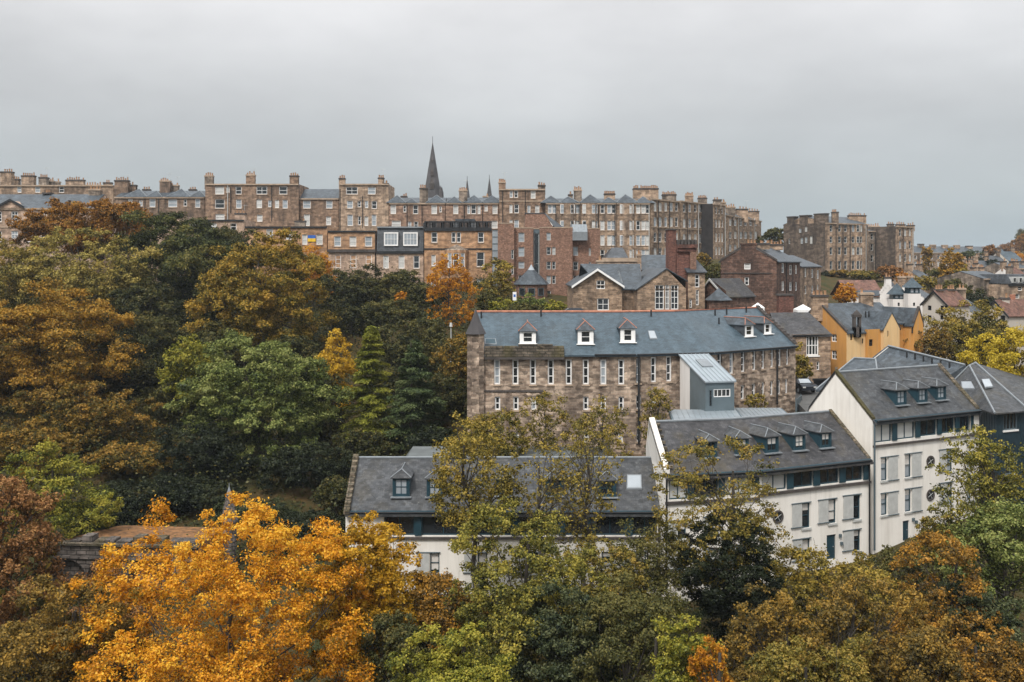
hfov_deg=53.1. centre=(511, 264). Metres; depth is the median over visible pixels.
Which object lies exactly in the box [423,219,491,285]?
town house
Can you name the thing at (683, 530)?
window
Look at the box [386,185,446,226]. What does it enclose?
tenement
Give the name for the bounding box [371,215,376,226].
window
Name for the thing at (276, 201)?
window
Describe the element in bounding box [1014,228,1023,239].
broadleaf tree
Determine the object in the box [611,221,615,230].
window
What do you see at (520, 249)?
window
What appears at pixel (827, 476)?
window
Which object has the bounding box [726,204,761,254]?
tenement
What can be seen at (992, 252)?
broadleaf tree
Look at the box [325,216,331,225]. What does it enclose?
window
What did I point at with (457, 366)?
broadleaf tree
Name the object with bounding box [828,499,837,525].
window
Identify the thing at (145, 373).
broadleaf tree
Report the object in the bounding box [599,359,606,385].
window
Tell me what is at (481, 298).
bush
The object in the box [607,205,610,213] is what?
window
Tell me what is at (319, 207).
tenement
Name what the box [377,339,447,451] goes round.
conifer
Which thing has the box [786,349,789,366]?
window
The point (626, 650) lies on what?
broadleaf tree
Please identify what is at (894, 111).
sky
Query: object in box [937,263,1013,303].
stone house
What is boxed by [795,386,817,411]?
lane
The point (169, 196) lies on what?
tenement
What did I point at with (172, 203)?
window
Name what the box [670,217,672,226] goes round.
window
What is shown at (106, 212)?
broadleaf tree
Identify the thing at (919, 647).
broadleaf tree
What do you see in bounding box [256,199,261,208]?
window
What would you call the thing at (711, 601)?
broadleaf tree
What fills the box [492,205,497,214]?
window
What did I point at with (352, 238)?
window
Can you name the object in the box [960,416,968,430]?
window
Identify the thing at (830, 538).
door
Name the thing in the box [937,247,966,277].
broadleaf tree
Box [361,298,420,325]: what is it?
broadleaf tree
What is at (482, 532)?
window
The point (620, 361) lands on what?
window
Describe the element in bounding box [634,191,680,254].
tenement
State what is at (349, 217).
window
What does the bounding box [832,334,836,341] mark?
window
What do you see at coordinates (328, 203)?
window
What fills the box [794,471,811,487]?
window
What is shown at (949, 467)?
window
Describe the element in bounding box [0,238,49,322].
broadleaf tree
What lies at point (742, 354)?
window
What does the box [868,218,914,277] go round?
tenement
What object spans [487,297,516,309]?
bush
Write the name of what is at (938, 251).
terrace row
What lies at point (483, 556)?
window
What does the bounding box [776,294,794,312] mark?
brick stack
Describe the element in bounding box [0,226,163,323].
broadleaf tree
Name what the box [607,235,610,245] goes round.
window
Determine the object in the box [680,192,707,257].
tenement
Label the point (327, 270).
broadleaf tree
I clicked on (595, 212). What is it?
tenement
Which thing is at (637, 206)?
window
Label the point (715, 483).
window
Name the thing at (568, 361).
window
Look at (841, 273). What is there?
bush
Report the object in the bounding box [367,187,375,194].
window
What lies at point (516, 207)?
window
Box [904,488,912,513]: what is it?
window
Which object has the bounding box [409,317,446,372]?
broadleaf tree
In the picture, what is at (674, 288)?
window
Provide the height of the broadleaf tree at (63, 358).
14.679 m
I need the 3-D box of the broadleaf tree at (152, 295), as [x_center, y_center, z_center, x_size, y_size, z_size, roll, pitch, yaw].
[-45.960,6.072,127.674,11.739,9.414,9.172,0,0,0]
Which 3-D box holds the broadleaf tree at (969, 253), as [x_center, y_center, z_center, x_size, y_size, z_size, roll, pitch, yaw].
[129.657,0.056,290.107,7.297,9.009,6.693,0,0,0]
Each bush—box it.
[63,557,160,669]
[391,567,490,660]
[475,288,496,309]
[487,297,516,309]
[500,302,546,309]
[516,292,546,309]
[543,299,567,309]
[696,252,713,265]
[700,262,720,280]
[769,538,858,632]
[821,270,834,276]
[824,269,858,276]
[832,282,857,302]
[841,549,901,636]
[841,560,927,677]
[845,270,884,279]
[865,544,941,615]
[870,264,903,280]
[895,271,910,281]
[903,326,955,358]
[908,513,973,606]
[914,275,937,290]
[959,315,1015,358]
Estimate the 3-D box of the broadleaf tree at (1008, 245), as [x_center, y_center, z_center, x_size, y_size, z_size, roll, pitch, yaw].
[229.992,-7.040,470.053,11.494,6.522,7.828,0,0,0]
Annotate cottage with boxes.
[920,285,969,359]
[982,293,1023,365]
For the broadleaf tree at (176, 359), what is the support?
on the ground
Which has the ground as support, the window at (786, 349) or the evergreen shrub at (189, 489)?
the evergreen shrub at (189, 489)
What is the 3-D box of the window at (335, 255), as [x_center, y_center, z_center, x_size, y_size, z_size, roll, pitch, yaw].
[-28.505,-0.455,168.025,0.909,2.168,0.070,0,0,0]
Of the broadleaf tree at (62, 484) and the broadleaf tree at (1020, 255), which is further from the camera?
the broadleaf tree at (1020, 255)
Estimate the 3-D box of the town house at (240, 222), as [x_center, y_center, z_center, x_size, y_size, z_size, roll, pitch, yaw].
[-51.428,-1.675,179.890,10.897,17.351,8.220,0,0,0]
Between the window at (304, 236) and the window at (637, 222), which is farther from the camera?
the window at (637, 222)
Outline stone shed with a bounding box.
[705,278,755,308]
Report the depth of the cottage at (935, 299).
142.95 m
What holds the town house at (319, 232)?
on the ground
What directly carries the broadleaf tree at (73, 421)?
on the ground
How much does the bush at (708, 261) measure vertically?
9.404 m
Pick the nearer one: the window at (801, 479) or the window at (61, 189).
the window at (801, 479)
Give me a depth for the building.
72.42 m
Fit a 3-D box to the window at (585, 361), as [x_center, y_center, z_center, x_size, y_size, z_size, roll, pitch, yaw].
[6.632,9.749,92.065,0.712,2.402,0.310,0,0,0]
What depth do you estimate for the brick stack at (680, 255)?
135.70 m
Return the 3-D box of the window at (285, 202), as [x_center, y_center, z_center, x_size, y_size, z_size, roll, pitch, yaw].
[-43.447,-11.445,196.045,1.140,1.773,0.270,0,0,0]
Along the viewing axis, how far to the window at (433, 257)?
167.10 m
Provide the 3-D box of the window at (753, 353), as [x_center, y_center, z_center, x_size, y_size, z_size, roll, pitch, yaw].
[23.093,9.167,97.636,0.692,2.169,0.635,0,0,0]
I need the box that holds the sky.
[0,0,1023,251]
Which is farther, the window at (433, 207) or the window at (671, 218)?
the window at (671, 218)
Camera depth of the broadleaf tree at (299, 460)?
87.12 m
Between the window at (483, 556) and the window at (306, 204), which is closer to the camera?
the window at (483, 556)
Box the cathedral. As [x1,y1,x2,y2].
[426,136,491,197]
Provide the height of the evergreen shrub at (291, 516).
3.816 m
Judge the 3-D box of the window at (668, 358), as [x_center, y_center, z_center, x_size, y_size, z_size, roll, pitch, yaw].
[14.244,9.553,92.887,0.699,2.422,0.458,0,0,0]
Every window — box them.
[11,211,17,222]
[11,231,17,241]
[35,187,39,192]
[59,187,63,192]
[149,199,155,207]
[168,199,176,207]
[194,199,200,207]
[214,187,223,194]
[214,199,224,208]
[216,214,223,219]
[235,187,241,194]
[235,199,241,208]
[256,187,267,194]
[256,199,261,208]
[257,215,261,221]
[266,229,273,238]
[274,200,278,208]
[279,187,287,194]
[282,200,287,208]
[302,201,310,208]
[302,234,306,244]
[304,214,309,225]
[316,234,322,244]
[325,201,332,208]
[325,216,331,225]
[333,236,340,246]
[335,255,340,267]
[346,187,357,194]
[346,201,352,208]
[347,215,352,226]
[349,236,356,246]
[357,216,360,225]
[364,216,368,226]
[364,236,372,246]
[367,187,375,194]
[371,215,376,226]
[372,201,376,208]
[383,256,388,268]
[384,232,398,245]
[384,517,414,534]
[390,205,395,214]
[392,221,400,225]
[398,256,404,268]
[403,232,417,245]
[413,205,418,214]
[413,256,419,268]
[422,517,463,534]
[430,553,440,575]
[431,205,436,214]
[431,232,437,242]
[431,255,435,266]
[448,253,450,267]
[451,232,455,242]
[453,205,458,214]
[453,253,458,267]
[456,232,460,242]
[461,253,464,266]
[467,205,470,214]
[471,205,476,214]
[476,252,483,267]
[477,205,480,214]
[477,232,483,242]
[478,517,511,534]
[478,553,486,567]
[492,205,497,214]
[492,221,497,228]
[493,360,500,385]
[494,396,500,411]
[511,360,518,385]
[512,396,518,411]
[514,190,517,197]
[514,205,518,213]
[514,220,518,226]
[518,233,523,241]
[518,247,523,256]
[518,262,523,267]
[519,288,524,295]
[519,517,558,534]
[528,288,534,295]
[529,360,536,385]
[530,191,535,198]
[530,396,535,411]
[534,234,538,273]
[535,205,538,212]
[538,288,543,295]
[547,205,551,213]
[547,247,550,254]
[547,360,554,385]
[560,205,563,212]
[565,359,572,385]
[565,517,583,534]
[573,247,577,255]
[573,262,577,269]
[576,205,579,213]
[582,205,585,212]
[582,359,589,385]
[582,396,589,411]
[595,517,624,534]
[596,280,604,288]
[597,298,608,309]
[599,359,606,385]
[600,205,604,213]
[600,221,604,230]
[600,235,604,245]
[601,396,605,411]
[602,552,613,564]
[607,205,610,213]
[607,221,611,230]
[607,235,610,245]
[611,205,615,213]
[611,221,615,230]
[611,235,615,245]
[617,359,624,385]
[618,396,624,411]
[620,204,623,212]
[620,221,623,229]
[620,235,623,244]
[629,235,631,244]
[632,517,656,534]
[634,358,641,384]
[635,395,641,410]
[636,205,640,213]
[636,221,640,230]
[636,235,640,245]
[641,205,644,213]
[641,221,644,230]
[641,235,644,245]
[645,205,649,213]
[645,221,649,230]
[645,235,649,245]
[650,357,657,383]
[655,285,663,308]
[665,285,668,308]
[665,356,672,382]
[669,480,686,499]
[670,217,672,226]
[671,285,677,308]
[675,217,677,226]
[677,523,685,540]
[694,478,717,497]
[695,274,698,286]
[696,290,698,304]
[709,390,711,406]
[714,389,729,396]
[718,354,720,364]
[725,477,753,494]
[730,353,734,375]
[740,385,745,400]
[741,352,746,373]
[744,263,750,268]
[745,277,748,284]
[752,351,757,371]
[752,383,754,399]
[761,351,765,370]
[762,474,785,490]
[770,350,774,368]
[770,381,774,396]
[773,510,783,523]
[778,349,782,367]
[778,380,781,395]
[785,379,788,394]
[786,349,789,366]
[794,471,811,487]
[801,503,811,530]
[802,539,811,563]
[806,337,819,356]
[820,468,837,483]
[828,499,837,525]
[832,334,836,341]
[832,350,836,359]
[846,466,861,480]
[852,495,861,521]
[854,530,860,553]
[876,424,890,441]
[880,458,888,482]
[880,492,888,517]
[897,422,913,438]
[904,454,912,479]
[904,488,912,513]
[921,419,935,435]
[926,456,934,466]
[926,489,934,500]
[942,418,952,432]
[946,482,953,505]
[947,449,953,472]
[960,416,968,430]
[1003,413,1018,431]
[1005,451,1014,473]
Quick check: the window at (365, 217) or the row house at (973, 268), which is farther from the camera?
the row house at (973, 268)
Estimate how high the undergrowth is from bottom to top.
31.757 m
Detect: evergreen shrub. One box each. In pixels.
[65,497,167,529]
[106,473,246,513]
[200,497,289,523]
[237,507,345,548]
[312,474,348,517]
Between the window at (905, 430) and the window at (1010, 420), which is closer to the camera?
the window at (905, 430)
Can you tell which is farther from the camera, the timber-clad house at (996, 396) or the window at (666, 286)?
the window at (666, 286)
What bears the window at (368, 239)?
in the town house at (345, 248)
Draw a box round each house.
[0,186,116,273]
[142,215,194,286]
[187,205,255,256]
[245,219,336,279]
[327,231,377,278]
[376,226,423,283]
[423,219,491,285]
[565,256,687,309]
[598,248,641,266]
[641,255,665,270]
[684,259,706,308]
[769,312,832,385]
[809,288,923,374]
[879,273,893,305]
[887,283,904,306]
[892,261,935,293]
[897,273,928,312]
[902,278,922,308]
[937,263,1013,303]
[944,284,980,321]
[951,256,972,266]
[955,362,1023,514]
[963,264,984,270]
[966,260,978,270]
[973,254,988,266]
[979,274,1023,299]
[984,249,1003,261]
[984,258,1023,273]
[993,245,1023,261]
[994,258,1023,273]
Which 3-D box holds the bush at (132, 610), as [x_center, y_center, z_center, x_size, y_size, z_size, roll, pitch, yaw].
[-21.256,21.280,54.208,5.022,10.902,5.100,0,0,0]
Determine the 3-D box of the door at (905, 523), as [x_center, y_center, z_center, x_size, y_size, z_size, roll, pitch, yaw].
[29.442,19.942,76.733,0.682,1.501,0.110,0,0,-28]
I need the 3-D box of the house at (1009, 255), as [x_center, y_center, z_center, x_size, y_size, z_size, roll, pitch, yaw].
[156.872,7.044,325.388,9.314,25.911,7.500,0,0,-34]
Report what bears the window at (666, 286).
in the gabled house at (599, 285)
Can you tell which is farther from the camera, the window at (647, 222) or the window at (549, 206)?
the window at (647, 222)
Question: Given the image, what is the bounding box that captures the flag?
[308,235,315,241]
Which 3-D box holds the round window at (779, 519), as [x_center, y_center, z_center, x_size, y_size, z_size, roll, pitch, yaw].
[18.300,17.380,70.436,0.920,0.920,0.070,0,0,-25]
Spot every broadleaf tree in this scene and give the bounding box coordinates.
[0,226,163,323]
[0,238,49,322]
[0,276,146,412]
[0,340,57,386]
[0,379,172,454]
[0,421,82,478]
[0,437,123,567]
[0,474,69,679]
[0,573,149,681]
[5,197,152,296]
[40,491,379,681]
[80,309,219,400]
[80,440,190,477]
[97,208,244,327]
[104,276,194,345]
[135,381,220,422]
[151,421,256,481]
[154,333,214,428]
[163,329,356,475]
[169,216,265,324]
[176,227,341,366]
[191,321,255,381]
[251,441,358,489]
[256,333,321,396]
[287,508,418,681]
[292,243,340,310]
[294,373,350,444]
[313,328,359,413]
[314,268,365,317]
[325,305,378,335]
[331,427,394,463]
[343,522,436,673]
[344,263,390,315]
[353,608,441,681]
[360,319,422,378]
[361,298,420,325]
[367,365,421,399]
[374,269,426,317]
[384,620,517,681]
[394,291,409,316]
[401,283,449,319]
[404,424,459,450]
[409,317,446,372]
[424,252,483,327]
[424,371,466,417]
[426,411,526,615]
[429,331,466,396]
[441,495,611,681]
[460,407,532,455]
[478,257,520,308]
[506,578,622,681]
[512,390,577,453]
[514,438,595,601]
[550,423,625,585]
[553,533,652,677]
[560,568,707,681]
[568,394,635,455]
[611,515,700,657]
[636,383,674,449]
[643,434,792,647]
[650,612,723,681]
[677,506,784,659]
[685,635,733,681]
[715,580,834,681]
[741,632,875,681]
[756,227,782,243]
[784,573,931,681]
[865,611,971,681]
[876,529,1002,681]
[920,246,934,271]
[923,268,947,277]
[923,300,1008,365]
[923,576,1023,674]
[925,424,1023,586]
[934,495,1023,662]
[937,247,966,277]
[937,277,965,288]
[937,625,1023,681]
[954,264,968,271]
[954,281,986,299]
[954,325,1023,376]
[958,249,984,261]
[966,291,997,303]
[973,299,988,309]
[982,244,996,255]
[985,258,998,264]
[1000,242,1023,252]
[1011,233,1023,247]
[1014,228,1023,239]
[1015,250,1023,259]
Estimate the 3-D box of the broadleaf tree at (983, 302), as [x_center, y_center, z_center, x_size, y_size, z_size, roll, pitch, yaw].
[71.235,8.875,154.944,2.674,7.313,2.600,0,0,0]
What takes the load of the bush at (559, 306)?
on the ground
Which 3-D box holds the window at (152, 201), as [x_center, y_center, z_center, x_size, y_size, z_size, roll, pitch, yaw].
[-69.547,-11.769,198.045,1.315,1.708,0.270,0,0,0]
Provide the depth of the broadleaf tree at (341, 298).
144.91 m
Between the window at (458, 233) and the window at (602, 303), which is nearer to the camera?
the window at (602, 303)
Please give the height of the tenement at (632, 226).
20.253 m
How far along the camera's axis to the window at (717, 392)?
87.41 m
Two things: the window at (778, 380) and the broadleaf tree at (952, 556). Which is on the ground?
the broadleaf tree at (952, 556)
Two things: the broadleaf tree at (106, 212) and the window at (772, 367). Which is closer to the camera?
the window at (772, 367)
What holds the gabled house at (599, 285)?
on the ground
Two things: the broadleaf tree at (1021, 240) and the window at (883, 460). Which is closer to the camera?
the window at (883, 460)
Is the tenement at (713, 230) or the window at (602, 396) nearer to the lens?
the window at (602, 396)
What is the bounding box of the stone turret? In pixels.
[221,483,237,565]
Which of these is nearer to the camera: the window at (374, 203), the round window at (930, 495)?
the round window at (930, 495)
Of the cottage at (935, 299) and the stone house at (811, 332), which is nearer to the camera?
the stone house at (811, 332)
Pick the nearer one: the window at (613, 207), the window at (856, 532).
the window at (856, 532)
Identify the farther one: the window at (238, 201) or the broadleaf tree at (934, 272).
the broadleaf tree at (934, 272)
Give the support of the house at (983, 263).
on the ground
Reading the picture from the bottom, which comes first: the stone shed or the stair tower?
the stair tower
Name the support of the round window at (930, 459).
in the housing block at (897, 421)
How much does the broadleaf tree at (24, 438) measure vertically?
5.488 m
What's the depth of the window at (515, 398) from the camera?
92.15 m
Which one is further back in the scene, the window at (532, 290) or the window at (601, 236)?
the window at (601, 236)
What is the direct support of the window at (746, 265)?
in the tenement at (766, 272)
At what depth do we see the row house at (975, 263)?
253.84 m
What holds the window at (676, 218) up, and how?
in the tenement at (664, 212)
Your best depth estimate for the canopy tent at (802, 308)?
123.28 m
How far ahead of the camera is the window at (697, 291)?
135.19 m
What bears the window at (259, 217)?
in the tenement at (272, 204)
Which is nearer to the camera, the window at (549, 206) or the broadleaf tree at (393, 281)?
the broadleaf tree at (393, 281)
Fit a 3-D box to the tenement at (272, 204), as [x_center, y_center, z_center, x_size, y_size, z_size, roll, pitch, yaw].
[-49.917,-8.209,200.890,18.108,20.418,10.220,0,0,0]
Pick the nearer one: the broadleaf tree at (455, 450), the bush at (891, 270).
the broadleaf tree at (455, 450)
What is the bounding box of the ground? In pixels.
[0,248,1023,681]
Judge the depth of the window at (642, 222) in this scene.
190.56 m
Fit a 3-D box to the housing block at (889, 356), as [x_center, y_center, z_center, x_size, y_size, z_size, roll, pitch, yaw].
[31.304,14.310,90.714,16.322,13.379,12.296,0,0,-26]
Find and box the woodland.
[0,233,66,681]
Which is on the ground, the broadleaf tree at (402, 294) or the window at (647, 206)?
the broadleaf tree at (402, 294)
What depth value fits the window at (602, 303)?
133.16 m
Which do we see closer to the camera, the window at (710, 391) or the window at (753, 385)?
the window at (710, 391)
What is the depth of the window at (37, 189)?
205.19 m
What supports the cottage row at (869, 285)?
on the ground
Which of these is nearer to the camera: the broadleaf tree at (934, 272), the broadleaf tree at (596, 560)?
the broadleaf tree at (596, 560)
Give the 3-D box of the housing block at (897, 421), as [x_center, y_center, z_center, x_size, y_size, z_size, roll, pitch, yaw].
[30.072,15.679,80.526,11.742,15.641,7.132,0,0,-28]
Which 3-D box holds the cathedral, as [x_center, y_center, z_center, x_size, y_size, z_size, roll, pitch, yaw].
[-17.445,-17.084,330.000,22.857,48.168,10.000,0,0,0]
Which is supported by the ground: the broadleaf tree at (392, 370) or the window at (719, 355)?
the broadleaf tree at (392, 370)
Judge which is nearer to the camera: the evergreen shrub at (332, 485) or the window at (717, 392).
the evergreen shrub at (332, 485)
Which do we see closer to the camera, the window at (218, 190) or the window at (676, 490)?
the window at (676, 490)
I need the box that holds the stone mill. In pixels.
[466,305,798,455]
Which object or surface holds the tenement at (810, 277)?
on the ground
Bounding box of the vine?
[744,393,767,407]
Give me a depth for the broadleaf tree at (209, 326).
115.39 m
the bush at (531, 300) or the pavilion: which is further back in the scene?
the pavilion
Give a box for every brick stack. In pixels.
[665,229,697,308]
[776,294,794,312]
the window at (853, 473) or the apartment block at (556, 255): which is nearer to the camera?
the window at (853, 473)
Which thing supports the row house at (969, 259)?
on the ground
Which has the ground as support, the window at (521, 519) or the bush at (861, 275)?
the bush at (861, 275)
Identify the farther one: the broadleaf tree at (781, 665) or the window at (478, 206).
the window at (478, 206)
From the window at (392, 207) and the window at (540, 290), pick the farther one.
the window at (392, 207)
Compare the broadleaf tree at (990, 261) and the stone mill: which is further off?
the broadleaf tree at (990, 261)
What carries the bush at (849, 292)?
on the ground
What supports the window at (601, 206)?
in the tenement at (595, 212)
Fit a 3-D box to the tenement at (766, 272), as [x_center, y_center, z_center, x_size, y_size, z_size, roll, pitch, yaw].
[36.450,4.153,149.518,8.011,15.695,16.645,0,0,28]
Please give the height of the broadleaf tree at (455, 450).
13.904 m
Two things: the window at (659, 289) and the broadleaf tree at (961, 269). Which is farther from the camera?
the broadleaf tree at (961, 269)
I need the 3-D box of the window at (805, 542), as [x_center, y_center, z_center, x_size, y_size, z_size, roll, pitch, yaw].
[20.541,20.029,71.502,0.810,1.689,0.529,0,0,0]
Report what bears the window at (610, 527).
in the housing block at (396, 490)
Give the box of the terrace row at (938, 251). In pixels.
[914,239,994,276]
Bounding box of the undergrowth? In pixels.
[0,258,1023,681]
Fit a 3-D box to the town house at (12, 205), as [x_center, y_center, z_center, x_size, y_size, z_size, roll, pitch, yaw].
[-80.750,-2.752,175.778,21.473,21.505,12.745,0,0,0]
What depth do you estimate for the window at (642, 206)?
190.56 m
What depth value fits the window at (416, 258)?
167.68 m
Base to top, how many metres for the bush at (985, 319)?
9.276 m
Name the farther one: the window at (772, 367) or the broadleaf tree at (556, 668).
the window at (772, 367)
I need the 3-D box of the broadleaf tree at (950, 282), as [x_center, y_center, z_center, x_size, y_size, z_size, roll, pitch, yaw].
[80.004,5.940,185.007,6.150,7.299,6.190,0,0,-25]
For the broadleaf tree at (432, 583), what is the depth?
51.29 m
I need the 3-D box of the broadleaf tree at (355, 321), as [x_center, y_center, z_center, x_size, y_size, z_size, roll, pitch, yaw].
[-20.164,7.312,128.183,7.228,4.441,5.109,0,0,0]
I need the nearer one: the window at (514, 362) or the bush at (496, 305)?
the window at (514, 362)
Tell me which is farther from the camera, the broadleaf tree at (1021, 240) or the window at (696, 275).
the broadleaf tree at (1021, 240)
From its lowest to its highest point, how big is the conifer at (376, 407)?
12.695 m
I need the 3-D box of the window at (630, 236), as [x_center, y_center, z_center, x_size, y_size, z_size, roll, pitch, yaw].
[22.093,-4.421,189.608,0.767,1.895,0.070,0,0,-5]
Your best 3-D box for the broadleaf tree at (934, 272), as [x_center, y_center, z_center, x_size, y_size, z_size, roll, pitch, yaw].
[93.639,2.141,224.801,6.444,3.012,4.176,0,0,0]
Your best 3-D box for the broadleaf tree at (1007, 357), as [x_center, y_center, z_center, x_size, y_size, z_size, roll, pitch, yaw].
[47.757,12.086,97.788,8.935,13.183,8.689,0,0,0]
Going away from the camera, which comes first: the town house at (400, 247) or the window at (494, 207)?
the town house at (400, 247)
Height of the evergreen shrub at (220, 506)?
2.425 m
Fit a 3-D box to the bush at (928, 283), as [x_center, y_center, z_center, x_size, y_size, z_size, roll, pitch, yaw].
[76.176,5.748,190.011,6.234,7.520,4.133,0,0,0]
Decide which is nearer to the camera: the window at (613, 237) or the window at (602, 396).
the window at (602, 396)
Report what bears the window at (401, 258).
in the town house at (400, 247)
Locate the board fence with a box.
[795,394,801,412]
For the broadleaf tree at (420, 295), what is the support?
on the ground
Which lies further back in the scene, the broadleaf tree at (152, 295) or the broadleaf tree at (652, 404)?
the broadleaf tree at (152, 295)
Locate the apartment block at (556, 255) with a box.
[492,213,599,295]
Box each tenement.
[0,169,114,204]
[114,177,204,258]
[204,171,308,225]
[299,189,338,230]
[338,175,394,230]
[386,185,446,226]
[445,187,498,229]
[498,172,545,226]
[540,186,581,226]
[580,191,618,257]
[615,185,658,257]
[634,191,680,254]
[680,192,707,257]
[700,197,725,258]
[718,239,801,313]
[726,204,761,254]
[779,250,821,307]
[783,209,868,276]
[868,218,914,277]
[868,222,894,270]
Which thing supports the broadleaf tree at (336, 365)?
on the ground
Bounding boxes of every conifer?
[333,325,402,453]
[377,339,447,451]
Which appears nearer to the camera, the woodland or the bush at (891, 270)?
the woodland
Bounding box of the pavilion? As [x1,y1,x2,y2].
[514,265,548,298]
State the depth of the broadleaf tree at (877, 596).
54.34 m
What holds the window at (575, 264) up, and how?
in the apartment block at (556, 255)
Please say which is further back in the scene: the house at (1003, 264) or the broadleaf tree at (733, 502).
the house at (1003, 264)
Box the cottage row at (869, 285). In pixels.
[830,280,880,302]
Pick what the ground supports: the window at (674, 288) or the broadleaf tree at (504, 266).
the broadleaf tree at (504, 266)
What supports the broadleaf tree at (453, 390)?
on the ground
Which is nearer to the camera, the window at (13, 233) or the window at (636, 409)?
the window at (636, 409)
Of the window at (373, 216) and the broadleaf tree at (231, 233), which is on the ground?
the broadleaf tree at (231, 233)
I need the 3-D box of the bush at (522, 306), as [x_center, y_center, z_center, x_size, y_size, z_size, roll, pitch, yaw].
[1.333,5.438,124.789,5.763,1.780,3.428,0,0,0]
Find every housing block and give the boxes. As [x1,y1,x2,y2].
[343,446,660,596]
[646,409,873,600]
[807,363,981,553]
[815,345,966,392]
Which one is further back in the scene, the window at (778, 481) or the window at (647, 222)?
the window at (647, 222)
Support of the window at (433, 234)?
in the town house at (470, 241)
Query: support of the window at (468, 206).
in the tenement at (484, 208)
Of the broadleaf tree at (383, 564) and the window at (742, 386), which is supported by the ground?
the broadleaf tree at (383, 564)
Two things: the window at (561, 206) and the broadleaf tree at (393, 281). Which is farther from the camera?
the window at (561, 206)
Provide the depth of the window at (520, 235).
159.68 m
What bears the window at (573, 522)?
in the housing block at (396, 490)
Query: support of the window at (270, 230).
in the town house at (319, 232)
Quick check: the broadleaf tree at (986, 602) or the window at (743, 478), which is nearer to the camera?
the broadleaf tree at (986, 602)
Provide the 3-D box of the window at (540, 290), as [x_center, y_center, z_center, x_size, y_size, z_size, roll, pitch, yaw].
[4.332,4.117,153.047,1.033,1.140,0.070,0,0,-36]
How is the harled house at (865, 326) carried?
on the ground
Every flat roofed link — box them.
[668,409,741,419]
[734,407,786,416]
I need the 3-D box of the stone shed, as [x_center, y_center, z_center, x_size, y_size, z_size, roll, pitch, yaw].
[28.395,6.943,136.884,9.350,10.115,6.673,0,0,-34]
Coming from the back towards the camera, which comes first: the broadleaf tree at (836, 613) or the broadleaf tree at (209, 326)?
the broadleaf tree at (209, 326)
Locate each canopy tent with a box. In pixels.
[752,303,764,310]
[793,305,810,311]
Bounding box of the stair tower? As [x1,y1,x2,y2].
[679,353,736,410]
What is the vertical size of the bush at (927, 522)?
11.183 m
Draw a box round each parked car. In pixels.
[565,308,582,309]
[795,377,816,392]
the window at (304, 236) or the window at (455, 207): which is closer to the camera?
the window at (304, 236)
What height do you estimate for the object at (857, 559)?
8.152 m
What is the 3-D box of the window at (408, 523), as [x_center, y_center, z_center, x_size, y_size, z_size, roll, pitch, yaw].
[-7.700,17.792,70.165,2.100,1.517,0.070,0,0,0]
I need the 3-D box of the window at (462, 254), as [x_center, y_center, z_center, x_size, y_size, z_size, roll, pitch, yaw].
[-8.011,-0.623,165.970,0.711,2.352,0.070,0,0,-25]
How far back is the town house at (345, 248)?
168.00 m
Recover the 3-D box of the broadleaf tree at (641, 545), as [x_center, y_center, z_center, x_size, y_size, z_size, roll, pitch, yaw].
[8.379,19.265,60.209,5.841,8.544,4.975,0,0,26]
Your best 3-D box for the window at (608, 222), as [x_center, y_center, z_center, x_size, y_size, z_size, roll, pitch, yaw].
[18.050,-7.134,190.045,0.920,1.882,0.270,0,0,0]
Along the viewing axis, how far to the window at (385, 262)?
167.68 m
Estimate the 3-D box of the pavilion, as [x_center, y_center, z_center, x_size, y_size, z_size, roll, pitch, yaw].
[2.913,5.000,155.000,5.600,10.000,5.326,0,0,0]
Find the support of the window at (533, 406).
in the stone mill
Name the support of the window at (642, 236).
in the tenement at (632, 226)
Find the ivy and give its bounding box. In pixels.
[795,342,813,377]
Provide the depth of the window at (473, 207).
196.18 m
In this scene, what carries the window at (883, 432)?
in the housing block at (897, 421)
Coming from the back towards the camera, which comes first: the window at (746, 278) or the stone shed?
the window at (746, 278)
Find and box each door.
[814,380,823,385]
[827,534,834,559]
[903,520,907,540]
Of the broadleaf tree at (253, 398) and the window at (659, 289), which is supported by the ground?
the broadleaf tree at (253, 398)
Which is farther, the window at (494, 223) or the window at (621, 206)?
the window at (494, 223)
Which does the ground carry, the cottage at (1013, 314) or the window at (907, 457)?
the cottage at (1013, 314)
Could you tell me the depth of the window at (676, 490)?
68.75 m
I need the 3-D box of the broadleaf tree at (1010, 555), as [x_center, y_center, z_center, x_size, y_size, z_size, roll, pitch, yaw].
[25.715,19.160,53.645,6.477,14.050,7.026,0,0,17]
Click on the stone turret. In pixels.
(233, 543)
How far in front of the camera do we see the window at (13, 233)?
170.19 m
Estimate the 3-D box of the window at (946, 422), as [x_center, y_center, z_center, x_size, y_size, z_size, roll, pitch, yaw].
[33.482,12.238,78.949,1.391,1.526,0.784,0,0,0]
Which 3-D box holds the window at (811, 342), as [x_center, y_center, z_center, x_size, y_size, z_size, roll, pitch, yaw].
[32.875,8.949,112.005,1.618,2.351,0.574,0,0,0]
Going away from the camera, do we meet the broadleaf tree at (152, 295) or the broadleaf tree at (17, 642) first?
the broadleaf tree at (17, 642)
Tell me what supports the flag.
attached to the town house at (319, 232)

